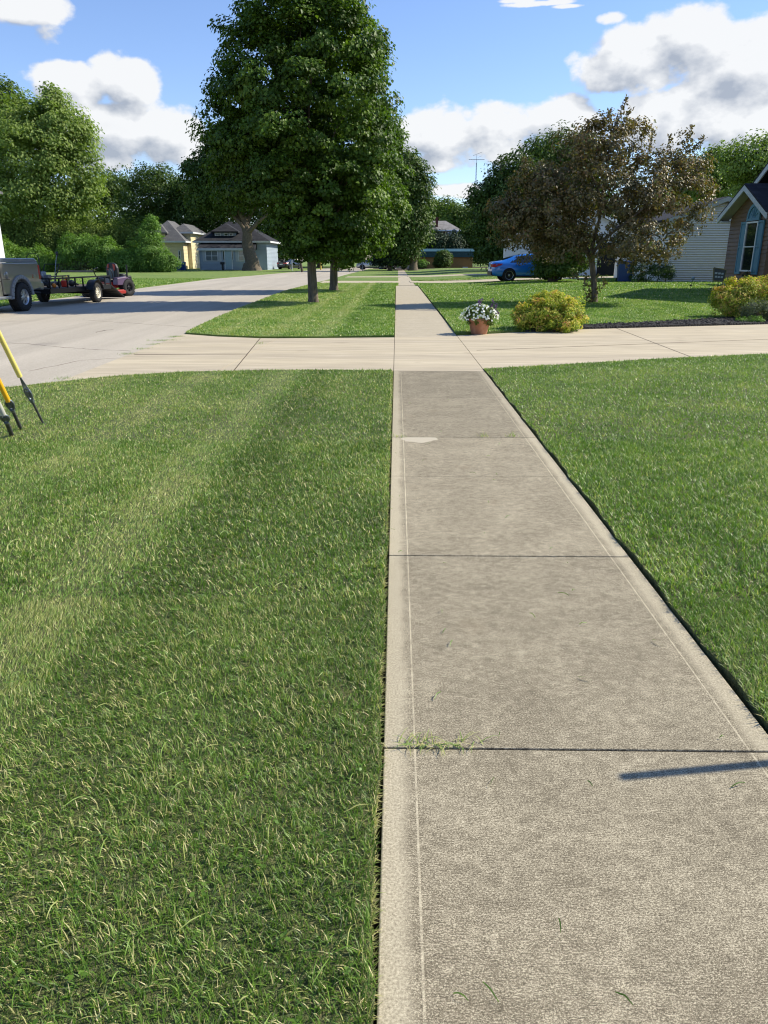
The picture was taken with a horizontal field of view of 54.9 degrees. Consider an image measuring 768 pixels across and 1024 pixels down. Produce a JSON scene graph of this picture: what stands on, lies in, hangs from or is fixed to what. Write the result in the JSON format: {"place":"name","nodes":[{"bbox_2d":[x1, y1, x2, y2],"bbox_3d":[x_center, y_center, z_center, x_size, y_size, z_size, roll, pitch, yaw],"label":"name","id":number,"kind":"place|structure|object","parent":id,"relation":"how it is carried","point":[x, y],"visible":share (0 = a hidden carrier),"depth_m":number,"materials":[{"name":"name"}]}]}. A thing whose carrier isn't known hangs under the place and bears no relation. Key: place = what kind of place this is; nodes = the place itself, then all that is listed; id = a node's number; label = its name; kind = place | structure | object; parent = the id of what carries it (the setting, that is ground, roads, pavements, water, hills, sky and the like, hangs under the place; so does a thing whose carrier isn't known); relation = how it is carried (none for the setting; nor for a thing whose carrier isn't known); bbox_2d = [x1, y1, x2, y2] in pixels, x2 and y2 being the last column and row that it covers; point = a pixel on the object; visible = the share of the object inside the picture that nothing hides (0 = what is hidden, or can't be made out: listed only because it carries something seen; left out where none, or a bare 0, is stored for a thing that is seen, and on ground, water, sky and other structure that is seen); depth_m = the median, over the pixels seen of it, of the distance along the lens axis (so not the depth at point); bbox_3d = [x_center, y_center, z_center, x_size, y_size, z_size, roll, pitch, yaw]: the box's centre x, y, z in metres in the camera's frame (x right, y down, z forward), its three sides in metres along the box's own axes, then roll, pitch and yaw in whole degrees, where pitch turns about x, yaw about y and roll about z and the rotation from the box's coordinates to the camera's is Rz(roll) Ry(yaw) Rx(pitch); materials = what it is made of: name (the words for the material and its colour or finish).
{"place":"outdoors","nodes":[
{"label":"outdoors","id":0,"kind":"place"},
{"bbox_2d":[0,266,329,306],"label":"side lawn","id":1,"kind":"structure","parent":0,"point":[195,273],"depth_m":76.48,"materials":[{"name":"green plant"}]},
{"bbox_2d":[0,191,5,262],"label":"white house","id":2,"kind":"structure","parent":1,"relation":"on","point":[2,254],"depth_m":56.20,"materials":[{"name":"grey"}]},
{"bbox_2d":[0,214,21,256],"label":"hedge evergreen","id":3,"kind":"object","parent":1,"relation":"on","point":[6,228],"visible":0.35,"depth_m":87.26,"materials":[{"name":"green plant"}]},
{"bbox_2d":[2,234,27,262],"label":"leafy shrub","id":4,"kind":"object","parent":1,"relation":"on","point":[10,252],"visible":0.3,"depth_m":84.40,"materials":[{"name":"green plant"}]},
{"bbox_2d":[0,73,36,222],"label":"broadleaf tree","id":5,"kind":"object","parent":1,"relation":"on","point":[5,84],"visible":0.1,"depth_m":95.04,"materials":[{"name":"green plant"}]},
{"bbox_2d":[11,213,43,255],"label":"hedge evergreen","id":6,"kind":"object","parent":1,"relation":"on","point":[24,230],"visible":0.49,"depth_m":87.17,"materials":[{"name":"green plant"}]},
{"bbox_2d":[16,242,60,271],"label":"leafy shrub","id":7,"kind":"object","parent":1,"relation":"on","point":[46,257],"visible":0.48,"depth_m":84.13,"materials":[{"name":"green plant"}]},
{"bbox_2d":[27,212,62,271],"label":"hedge evergreen","id":8,"kind":"object","parent":1,"relation":"on","point":[48,238],"visible":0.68,"depth_m":87.23,"materials":[{"name":"green plant"}]},
{"bbox_2d":[0,81,112,229],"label":"broadleaf tree","id":9,"kind":"object","parent":1,"relation":"on","point":[37,132],"visible":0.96,"depth_m":86.60,"materials":[{"name":"green plant"}]},
{"bbox_2d":[49,231,95,269],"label":"leafy shrub","id":10,"kind":"object","parent":1,"relation":"on","point":[67,252],"visible":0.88,"depth_m":83.30,"materials":[{"name":"green plant"}]},
{"bbox_2d":[53,215,92,269],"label":"hedge evergreen","id":11,"kind":"object","parent":1,"relation":"on","point":[70,229],"visible":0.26,"depth_m":87.27,"materials":[{"name":"green plant"}]},
{"bbox_2d":[56,258,91,269],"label":"dry weeds","id":12,"kind":"object","parent":1,"relation":"on","point":[85,265],"visible":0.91,"depth_m":83.75,"materials":[{"name":"green plant"}]},
{"bbox_2d":[61,270,92,271],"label":"landscape timber","id":13,"kind":"object","parent":1,"relation":"on","point":[76,270],"visible":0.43,"depth_m":83.06,"materials":[{"name":"wood"}]},
{"bbox_2d":[78,218,106,270],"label":"hedge evergreen","id":14,"kind":"object","parent":1,"relation":"on","point":[95,229],"visible":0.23,"depth_m":87.34,"materials":[{"name":"green plant"}]},
{"bbox_2d":[73,163,132,233],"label":"broadleaf tree","id":15,"kind":"object","parent":1,"relation":"on","point":[108,201],"visible":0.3,"depth_m":136.23,"materials":[{"name":"green plant"}]},
{"bbox_2d":[84,234,124,271],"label":"leafy shrub","id":16,"kind":"object","parent":1,"relation":"on","point":[103,251],"visible":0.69,"depth_m":83.11,"materials":[{"name":"green plant"}]},
{"bbox_2d":[101,217,129,249],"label":"hedge evergreen","id":17,"kind":"object","parent":1,"relation":"on","point":[117,235],"visible":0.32,"depth_m":87.60,"materials":[{"name":"green plant"}]},
{"bbox_2d":[108,245,142,271],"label":"leafy shrub","id":18,"kind":"object","parent":1,"relation":"on","point":[120,258],"visible":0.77,"depth_m":82.91,"materials":[{"name":"green plant"}]},
{"bbox_2d":[120,218,145,251],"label":"hedge evergreen","id":19,"kind":"object","parent":1,"relation":"on","point":[132,233],"visible":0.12,"depth_m":87.28,"materials":[{"name":"green plant"}]},
{"bbox_2d":[126,213,169,271],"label":"leafy shrub","id":20,"kind":"object","parent":1,"relation":"on","point":[149,239],"visible":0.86,"depth_m":82.32,"materials":[{"name":"green plant"}]},
{"bbox_2d":[106,159,194,239],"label":"broadleaf tree","id":21,"kind":"object","parent":1,"relation":"on","point":[147,184],"visible":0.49,"depth_m":122.39,"materials":[{"name":"green plant"}]},
{"bbox_2d":[134,248,183,271],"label":"leafy shrub","id":22,"kind":"object","parent":1,"relation":"on","point":[169,263],"visible":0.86,"depth_m":82.64,"materials":[{"name":"green plant"}]},
{"bbox_2d":[162,176,234,232],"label":"broadleaf tree","id":23,"kind":"object","parent":1,"relation":"on","point":[200,222],"visible":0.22,"depth_m":120.26,"materials":[{"name":"green plant"}]},
{"bbox_2d":[173,106,270,270],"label":"old street tree","id":24,"kind":"object","parent":1,"relation":"on","point":[196,180],"visible":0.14,"depth_m":92.23,"materials":[{"name":"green plant"}]},
{"bbox_2d":[246,207,285,261],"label":"shade tree","id":25,"kind":"object","parent":1,"relation":"on","point":[275,236],"visible":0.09,"depth_m":116.88,"materials":[{"name":"green plant"}]},
{"bbox_2d":[62,334,277,380],"bbox_3d":[-3.067,-2.580,12.135,2.034,0.080,6.236,0,19,0],"label":"driveway apron","id":26,"kind":"object","parent":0,"point":[200,353],"visible":0.61,"depth_m":11.60,"materials":[{"name":"concrete"}]},
{"bbox_2d":[152,220,206,268],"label":"cream house","id":27,"kind":"structure","parent":0,"point":[178,239],"depth_m":110.42,"materials":[{"name":"yellow"}]},
{"bbox_2d":[0,267,371,386],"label":"road","id":28,"kind":"structure","parent":0,"point":[59,324],"depth_m":18.52,"materials":[{"name":"grey concrete"}]},
{"bbox_2d":[0,258,43,311],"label":"pickup truck","id":29,"kind":"object","parent":28,"relation":"on","point":[20,281],"visible":0.99,"depth_m":21.54,"materials":[{"name":"grey metal"}]},
{"bbox_2d":[34,275,124,301],"bbox_3d":[-11.224,-7.846,26.081,2.215,0.896,6.277,1,19,4],"label":"utility trailer","id":30,"kind":"object","parent":28,"relation":"on","point":[97,290],"visible":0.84,"depth_m":26.09,"materials":[{"name":"black paint"}]},
{"bbox_2d":[40,264,61,287],"bbox_3d":[-11.244,-7.806,24.422,0.900,0.732,1.324,1,19,4],"label":"walk behind mower","id":31,"kind":"object","parent":30,"relation":"on","point":[44,275],"visible":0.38,"depth_m":24.15,"materials":[{"name":"black paint"}]},
{"bbox_2d":[82,263,135,296],"bbox_3d":[-11.321,-9.539,30.372,1.386,1.321,2.168,8,21,23],"label":"zero turn mower","id":32,"kind":"object","parent":28,"relation":"on","point":[124,283],"visible":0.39,"depth_m":30.46,"materials":[{"name":"metal"}]},
{"bbox_2d":[277,259,299,268],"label":"parked car","id":33,"kind":"object","parent":28,"relation":"on","point":[283,263],"visible":0.84,"depth_m":106.57,"materials":[{"name":"black paint"}]},
{"bbox_2d":[356,260,386,269],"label":"parked car","id":34,"kind":"object","parent":28,"relation":"on","point":[365,265],"visible":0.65,"depth_m":105.46,"materials":[{"name":"silver metal"}]},
{"bbox_2d":[0,437,391,598],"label":"grass","id":35,"kind":"structure","parent":0,"point":[102,456],"depth_m":4.41,"materials":[{"name":"green plant"}]},
{"bbox_2d":[0,370,392,1023],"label":"lawn","id":36,"kind":"structure","parent":0,"point":[216,902],"depth_m":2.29,"materials":[{"name":"green plant"}]},
{"bbox_2d":[0,438,394,1023],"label":"grass clippings","id":37,"kind":"object","parent":36,"relation":"on","point":[347,946],"depth_m":2.25,"materials":[{"name":"green plant"}]},
{"bbox_2d":[352,370,392,1023],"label":"edge thatch","id":38,"kind":"object","parent":36,"relation":"on","point":[376,820],"visible":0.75,"depth_m":2.05,"materials":[{"name":"brown plant"}]},
{"bbox_2d":[1,419,767,1023],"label":"lawn weeds","id":39,"kind":"object","parent":36,"relation":"on","point":[83,973],"visible":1,"depth_m":2.00,"materials":[{"name":"green plant"}]},
{"bbox_2d":[0,368,393,441],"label":"grass","id":40,"kind":"structure","parent":0,"point":[387,380],"depth_m":7.68,"materials":[{"name":"green plant"}]},
{"bbox_2d":[192,221,280,269],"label":"pale grey house","id":41,"kind":"structure","parent":0,"point":[219,244],"depth_m":100.30,"materials":[{"name":"blue"}]},
{"bbox_2d":[185,269,397,337],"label":"verge lawn","id":42,"kind":"structure","parent":0,"point":[376,272],"depth_m":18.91,"materials":[{"name":"green plant"}]},
{"bbox_2d":[184,0,408,302],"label":"maple tree","id":43,"kind":"object","parent":42,"relation":"on","point":[256,148],"visible":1,"depth_m":22.07,"materials":[{"name":"green plant"}]},
{"bbox_2d":[252,282,398,302],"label":"grass","id":44,"kind":"structure","parent":42,"relation":"on","point":[357,288],"depth_m":30.91,"materials":[{"name":"green plant"}]},
{"bbox_2d":[280,78,415,289],"bbox_3d":[-1.929,-14.733,33.810,6.727,8.974,6.017,0,19,0],"label":"maple tree","id":45,"kind":"object","parent":42,"relation":"on","point":[400,207],"visible":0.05,"depth_m":33.22,"materials":[{"name":"green plant"}]},
{"bbox_2d":[369,247,409,270],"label":"bush","id":46,"kind":"object","parent":42,"relation":"on","point":[376,262],"visible":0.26,"depth_m":93.16,"materials":[{"name":"green plant"}]},
{"bbox_2d":[221,337,393,370],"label":"driveway","id":47,"kind":"structure","parent":0,"point":[326,353],"depth_m":11.72,"materials":[{"name":"concrete"}]},
{"bbox_2d":[320,281,398,282],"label":"second driveway","id":48,"kind":"structure","parent":0,"point":[363,281],"depth_m":48.70,"materials":[{"name":"concrete"}]},
{"bbox_2d":[0,0,767,259],"label":"sky","id":49,"kind":"structure","parent":0,"point":[473,77],"materials":[{"name":"blue"}]},
{"bbox_2d":[297,260,487,1023],"bbox_3d":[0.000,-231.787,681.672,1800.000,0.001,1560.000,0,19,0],"label":"ground","id":50,"kind":"structure","parent":0,"point":[378,846],"depth_m":2.17,"materials":[{"name":"soil"}]},
{"bbox_2d":[417,259,429,268],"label":"leafy bush","id":51,"kind":"object","parent":50,"relation":"on","point":[421,264],"visible":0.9,"depth_m":116.22,"materials":[{"name":"green plant"}]},
{"bbox_2d":[429,227,452,248],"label":"dark conifer","id":52,"kind":"object","parent":50,"relation":"on","point":[440,243],"visible":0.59,"depth_m":128.98,"materials":[{"name":"green plant"}]},
{"bbox_2d":[432,249,452,267],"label":"leafy bush","id":53,"kind":"object","parent":50,"relation":"on","point":[442,258],"visible":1,"depth_m":116.66,"materials":[{"name":"green plant"}]},
{"bbox_2d":[417,249,473,267],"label":"metal roofed building","id":54,"kind":"structure","parent":50,"relation":"on","point":[461,259],"depth_m":123.92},
{"bbox_2d":[441,230,467,248],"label":"dark conifer","id":55,"kind":"object","parent":50,"relation":"on","point":[458,243],"visible":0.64,"depth_m":129.33,"materials":[{"name":"green plant"}]},
{"bbox_2d":[457,220,485,266],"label":"broadleaf tree","id":56,"kind":"object","parent":50,"relation":"on","point":[463,232],"visible":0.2,"depth_m":132.21,"materials":[{"name":"green plant"}]},
{"bbox_2d":[302,261,487,266],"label":"distant ground","id":57,"kind":"structure","parent":0,"point":[304,264],"depth_m":169.24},
{"bbox_2d":[421,194,463,220],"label":"distant tree","id":58,"kind":"object","parent":57,"relation":"on","point":[441,203],"visible":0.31,"depth_m":182.27,"materials":[{"name":"green plant"}]},
{"bbox_2d":[426,217,460,232],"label":"hip roofed house","id":59,"kind":"structure","parent":57,"relation":"on","point":[445,225],"depth_m":140.80,"materials":[{"name":"grey brick"}]},
{"bbox_2d":[438,202,474,227],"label":"distant tree","id":60,"kind":"object","parent":57,"relation":"on","point":[457,220],"visible":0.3,"depth_m":174.47,"materials":[{"name":"green plant"}]},
{"bbox_2d":[398,270,414,285],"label":"sidewalk","id":61,"kind":"structure","parent":0,"point":[404,279],"depth_m":54.16,"materials":[{"name":"concrete"}]},
{"bbox_2d":[395,286,456,336],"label":"sidewalk","id":62,"kind":"structure","parent":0,"point":[417,314],"depth_m":19.31,"materials":[{"name":"concrete"}]},
{"bbox_2d":[394,336,483,370],"bbox_3d":[0.790,-2.652,12.361,1.237,0.090,4.730,0,19,1],"label":"sidewalk crossing","id":63,"kind":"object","parent":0,"point":[432,354],"visible":0.73,"depth_m":11.72,"materials":[{"name":"concrete"}]},
{"bbox_2d":[407,274,486,276],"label":"third driveway","id":64,"kind":"structure","parent":0,"point":[446,275],"depth_m":61.48,"materials":[{"name":"concrete"}]},
{"bbox_2d":[410,276,612,282],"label":"second driveway","id":65,"kind":"structure","parent":0,"point":[460,281],"depth_m":46.40,"materials":[{"name":"concrete"}]},
{"bbox_2d":[487,254,562,280],"bbox_3d":[8.289,-13.994,42.349,4.551,1.523,2.155,-1,19,-2],"label":"parked car","id":66,"kind":"object","parent":65,"relation":"on","point":[506,269],"visible":0.41,"depth_m":41.53,"materials":[{"name":"blue paint"}]},
{"bbox_2d":[404,268,722,335],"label":"front yard lawn","id":67,"kind":"structure","parent":0,"point":[437,271],"depth_m":31.07,"materials":[{"name":"green plant"}]},
{"bbox_2d":[381,145,441,270],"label":"broadleaf tree","id":68,"kind":"object","parent":67,"relation":"on","point":[411,239],"visible":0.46,"depth_m":89.59,"materials":[{"name":"green plant"}]},
{"bbox_2d":[459,298,499,334],"bbox_3d":[1.934,-3.969,14.984,0.822,0.702,0.707,0,19,0],"label":"flower pot","id":69,"kind":"object","parent":67,"relation":"on","point":[481,324],"visible":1,"depth_m":14.87,"materials":[{"name":"ceramic"}]},
{"bbox_2d":[462,148,559,270],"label":"broadleaf tree","id":70,"kind":"object","parent":67,"relation":"on","point":[494,185],"visible":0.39,"depth_m":69.31,"materials":[{"name":"green plant"}]},
{"bbox_2d":[503,210,618,275],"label":"white garage","id":71,"kind":"structure","parent":67,"relation":"on","point":[604,269],"depth_m":54.00,"materials":[{"name":"white"}]},
{"bbox_2d":[527,227,600,281],"bbox_3d":[9.515,-13.822,39.240,3.914,3.232,3.566,0,19,0],"label":"bush","id":72,"kind":"object","parent":67,"relation":"on","point":[551,272],"visible":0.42,"depth_m":38.62,"materials":[{"name":"green plant"}]},
{"bbox_2d":[517,120,617,216],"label":"broadleaf tree","id":73,"kind":"object","parent":67,"relation":"on","point":[541,150],"visible":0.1,"depth_m":78.26,"materials":[{"name":"green plant"}]},
{"bbox_2d":[412,276,760,300],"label":"grass","id":74,"kind":"structure","parent":67,"relation":"on","point":[433,288],"depth_m":32.52,"materials":[{"name":"green plant"}]},
{"bbox_2d":[431,298,760,332],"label":"grass","id":75,"kind":"structure","parent":67,"relation":"on","point":[446,306],"depth_m":21.23,"materials":[{"name":"green plant"}]},
{"bbox_2d":[482,94,720,302],"bbox_3d":[6.914,-9.900,23.727,7.139,6.276,4.671,8,20,22],"label":"crab apple tree","id":76,"kind":"object","parent":67,"relation":"on","point":[535,217],"visible":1,"depth_m":23.05,"materials":[{"name":"brown plant"}]},
{"bbox_2d":[615,260,633,280],"bbox_3d":[12.904,-12.884,39.606,0.880,1.120,0.990,4,19,11],"label":"recycling bin","id":77,"kind":"object","parent":67,"relation":"on","point":[622,274],"visible":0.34,"depth_m":39.26,"materials":[{"name":"blue plastic"}]},
{"bbox_2d":[525,316,767,331],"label":"mulch bed","id":78,"kind":"object","parent":67,"relation":"on","point":[720,323],"visible":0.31,"depth_m":16.81,"materials":[{"name":"brown wood"}]},
{"bbox_2d":[509,290,589,332],"bbox_3d":[3.530,-4.242,15.773,1.574,0.947,1.640,10,21,27],"label":"golden shrub","id":79,"kind":"object","parent":78,"relation":"on","point":[567,315],"visible":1,"depth_m":15.41,"materials":[{"name":"yellow plant"}]},
{"bbox_2d":[707,274,767,317],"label":"golden shrub","id":80,"kind":"object","parent":78,"relation":"on","point":[729,299],"visible":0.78,"depth_m":18.60,"materials":[{"name":"yellow plant"}]},
{"bbox_2d":[734,315,765,321],"bbox_3d":[8.674,-4.585,17.599,0.738,0.214,0.660,0,19,0],"label":"creeping plant","id":81,"kind":"object","parent":78,"relation":"on","point":[753,319],"visible":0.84,"depth_m":17.48,"materials":[{"name":"green plant"}]},
{"bbox_2d":[736,298,767,319],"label":"grey green shrub","id":82,"kind":"object","parent":78,"relation":"on","point":[752,309],"visible":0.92,"depth_m":17.84,"materials":[{"name":"green plant"}]},
{"bbox_2d":[628,261,676,281],"bbox_3d":[14.158,-12.703,38.990,2.646,1.294,1.231,0,19,0],"label":"clipped hedge","id":83,"kind":"object","parent":67,"relation":"on","point":[655,270],"visible":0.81,"depth_m":38.86,"materials":[{"name":"green plant"}]},
{"bbox_2d":[612,196,731,281],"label":"grey sided house","id":84,"kind":"structure","parent":67,"relation":"on","point":[705,251],"depth_m":39.60,"materials":[{"name":"grey plastic"}]},
{"bbox_2d":[670,140,739,204],"bbox_3d":[29.261,-27.495,66.956,8.339,11.149,6.289,0,19,0],"label":"broadleaf tree","id":85,"kind":"object","parent":67,"relation":"on","point":[719,181],"visible":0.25,"depth_m":64.61,"materials":[{"name":"green plant"}]},
{"bbox_2d":[713,267,726,288],"bbox_3d":[11.871,-8.133,26.282,0.455,1.082,0.036,9,21,24],"label":"yard sign","id":86,"kind":"object","parent":67,"relation":"on","point":[719,274],"visible":0.91,"depth_m":26.18,"materials":[{"name":"plastic"}]},
{"bbox_2d":[710,128,767,197],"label":"broadleaf tree","id":87,"kind":"object","parent":67,"relation":"on","point":[741,172],"visible":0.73,"depth_m":59.37,"materials":[{"name":"green plant"}]},
{"bbox_2d":[717,163,767,287],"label":"brown house","id":88,"kind":"structure","parent":67,"relation":"on","point":[745,209],"depth_m":28.74,"materials":[{"name":"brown wood"}]},
{"bbox_2d":[739,221,758,271],"bbox_3d":[14.146,-10.263,28.618,0.080,1.820,0.960,0,19,0],"label":"window","id":89,"kind":"structure","parent":88,"relation":"in","point":[751,227],"depth_m":28.70,"materials":[{"name":"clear glass"}]},
{"bbox_2d":[377,371,767,1023],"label":"sidewalk","id":90,"kind":"structure","parent":0,"point":[639,867],"depth_m":2.22,"materials":[{"name":"concrete"}]},
{"bbox_2d":[344,727,498,755],"bbox_3d":[0.114,0.724,2.331,0.507,0.016,0.151,0,19,0],"label":"weed tuft","id":91,"kind":"object","parent":90,"relation":"on","point":[425,740],"visible":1,"depth_m":2.33,"materials":[{"name":"green plant"}]},
{"bbox_2d":[399,433,744,1004],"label":"grass clippings","id":92,"kind":"object","parent":90,"relation":"on","point":[591,784],"depth_m":1.69,"materials":[{"name":"green plant"}]},
{"bbox_2d":[457,324,767,368],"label":"driveway","id":93,"kind":"structure","parent":0,"point":[536,352],"depth_m":13.22,"materials":[{"name":"concrete"}]},
{"bbox_2d":[134,329,762,370],"bbox_3d":[1.633,-2.926,13.021,11.502,0.006,4.837,-6,20,-16],"label":"driveway joint","id":94,"kind":"object","parent":93,"relation":"on","point":[494,349],"visible":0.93,"depth_m":12.62,"materials":[{"name":"concrete"}]},
{"bbox_2d":[483,354,767,734],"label":"lawn","id":95,"kind":"structure","parent":0,"point":[732,681],"depth_m":5.33,"materials":[{"name":"green plant"}]},
{"bbox_2d":[527,396,767,652],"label":"grass clippings","id":96,"kind":"object","parent":95,"relation":"on","point":[667,491],"depth_m":4.82,"materials":[{"name":"green plant"}]},
{"bbox_2d":[484,353,767,441],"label":"grass","id":97,"kind":"structure","parent":0,"point":[615,366],"depth_m":8.25,"materials":[{"name":"green plant"}]},
{"bbox_2d":[542,437,767,598],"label":"grass","id":98,"kind":"structure","parent":0,"point":[680,473],"depth_m":4.62,"materials":[{"name":"green plant"}]},
{"bbox_2d":[668,592,767,720],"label":"grass","id":99,"kind":"structure","parent":0,"point":[729,618],"depth_m":3.00,"materials":[{"name":"green plant"}]},
{"bbox_3d":[-3.900,-3.905,1.834,0.312,9.300,0.320,0,19,0],"label":"utility pole","id":100,"kind":"object","parent":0,"visible":0},
{"bbox_2d":[0,402,13,435],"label":"guy wire","id":101,"kind":"object","parent":100,"relation":"attached to","point":[4,417],"visible":0.99,"depth_m":6.08,"materials":[{"name":"metal"}]},
{"bbox_2d":[0,379,22,429],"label":"guy wire","id":102,"kind":"object","parent":100,"relation":"attached to","point":[9,404],"visible":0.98,"depth_m":6.30,"materials":[{"name":"metal"}]},
{"bbox_2d":[0,331,44,423],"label":"guy wire","id":103,"kind":"object","parent":100,"relation":"attached to","point":[29,394],"visible":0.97,"depth_m":6.43,"materials":[{"name":"metal"}]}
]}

